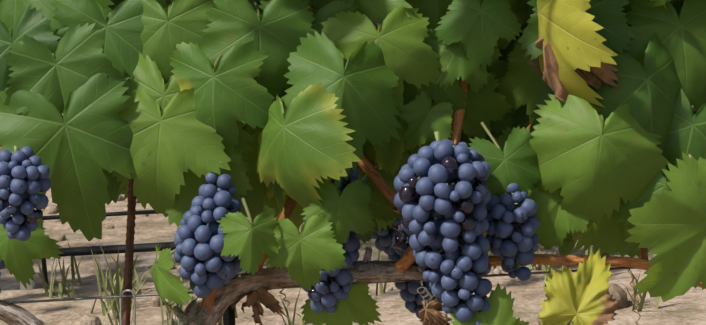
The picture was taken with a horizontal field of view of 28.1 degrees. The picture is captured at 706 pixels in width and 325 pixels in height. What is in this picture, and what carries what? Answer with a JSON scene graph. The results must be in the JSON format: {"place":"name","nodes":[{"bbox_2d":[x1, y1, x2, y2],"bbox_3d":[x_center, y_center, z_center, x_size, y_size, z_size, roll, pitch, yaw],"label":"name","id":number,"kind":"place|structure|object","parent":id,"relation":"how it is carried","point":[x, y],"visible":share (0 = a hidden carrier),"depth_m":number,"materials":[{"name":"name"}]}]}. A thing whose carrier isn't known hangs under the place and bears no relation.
{"place":"outdoors","nodes":[
{"label":"outdoors","id":0,"kind":"place"},
{"bbox_2d":[0,245,425,324],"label":"vine trunk","id":1,"kind":"object","parent":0,"point":[236,289],"visible":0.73,"depth_m":1.19,"materials":[{"name":"brown wood"}]},
{"bbox_2d":[0,9,705,314],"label":"vine shoots","id":2,"kind":"object","parent":1,"relation":"attached to","point":[405,262],"visible":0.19,"depth_m":1.20,"materials":[{"name":"brown plant"}]},
{"bbox_2d":[4,131,520,306],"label":"grapes","id":3,"kind":"object","parent":2,"relation":"attached to","point":[436,133],"visible":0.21,"depth_m":1.15,"materials":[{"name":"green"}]},
{"bbox_2d":[0,139,539,324],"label":"grape clusters","id":4,"kind":"object","parent":3,"relation":"on","point":[478,202],"visible":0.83,"depth_m":1.13,"materials":[{"name":"blue food"}]},
{"bbox_2d":[6,157,538,316],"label":"grape berries","id":5,"kind":"object","parent":4,"relation":"attached to","point":[343,243],"visible":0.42,"depth_m":1.13,"materials":[{"name":"blue food"}]},
{"bbox_2d":[52,0,693,324],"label":"leaf stems","id":6,"kind":"object","parent":2,"relation":"attached to","point":[243,200],"visible":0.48,"depth_m":1.18,"materials":[{"name":"green plant"}]},
{"bbox_2d":[0,0,705,324],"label":"grape leaves","id":7,"kind":"object","parent":6,"relation":"attached to","point":[560,75],"visible":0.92,"depth_m":1.16,"materials":[{"name":"green plant"}]},
{"bbox_2d":[164,163,640,324],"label":"grape vine tendrils","id":8,"kind":"object","parent":2,"relation":"attached to","point":[392,209],"visible":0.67,"depth_m":1.19,"materials":[{"name":"brown plant"}]},
{"bbox_2d":[10,267,637,303],"bbox_3d":[-0.009,0.103,1.202,4.829,0.008,0.003,-3,10,-1],"label":"trellis wire","id":9,"kind":"object","parent":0,"point":[192,292],"visible":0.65,"depth_m":1.20,"materials":[{"name":"grey metal"}]},
{"bbox_2d":[0,187,705,324],"bbox_3d":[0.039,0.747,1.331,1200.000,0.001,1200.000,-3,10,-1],"label":"soil","id":10,"kind":"structure","parent":0,"point":[686,308],"depth_m":3.77,"materials":[{"name":"brown soil"}]},
{"bbox_2d":[122,179,136,324],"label":"rebar stake","id":11,"kind":"object","parent":10,"relation":"on","point":[129,253],"visible":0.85,"depth_m":1.21,"materials":[{"name":"brown metal"}]},
{"bbox_2d":[166,304,209,324],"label":"grass blades","id":12,"kind":"object","parent":10,"relation":"on","point":[178,319],"visible":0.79,"depth_m":1.17,"materials":[{"name":"green plant"}]},
{"bbox_2d":[41,210,372,324],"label":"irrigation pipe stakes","id":13,"kind":"object","parent":10,"relation":"on","point":[229,316],"visible":0.15,"depth_m":3.92,"materials":[{"name":"black plastic"}]},
{"bbox_2d":[1,209,659,324],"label":"grass tufts","id":14,"kind":"object","parent":10,"relation":"on","point":[113,304],"visible":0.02,"depth_m":3.69,"materials":[{"name":"yellow"}]},
{"bbox_2d":[0,195,661,324],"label":"soil clods","id":15,"kind":"object","parent":10,"relation":"on","point":[618,292],"depth_m":3.60,"materials":[{"name":"brown soil"}]},
{"bbox_2d":[20,254,656,289],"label":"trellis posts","id":16,"kind":"object","parent":10,"relation":"on","point":[31,286],"depth_m":3.96,"materials":[{"name":"brown wood"}]},
{"bbox_2d":[120,287,432,324],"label":"wire clip ties","id":17,"kind":"object","parent":16,"relation":"attached to","point":[421,292],"visible":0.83,"depth_m":1.19,"materials":[{"name":"grey"}]}
]}

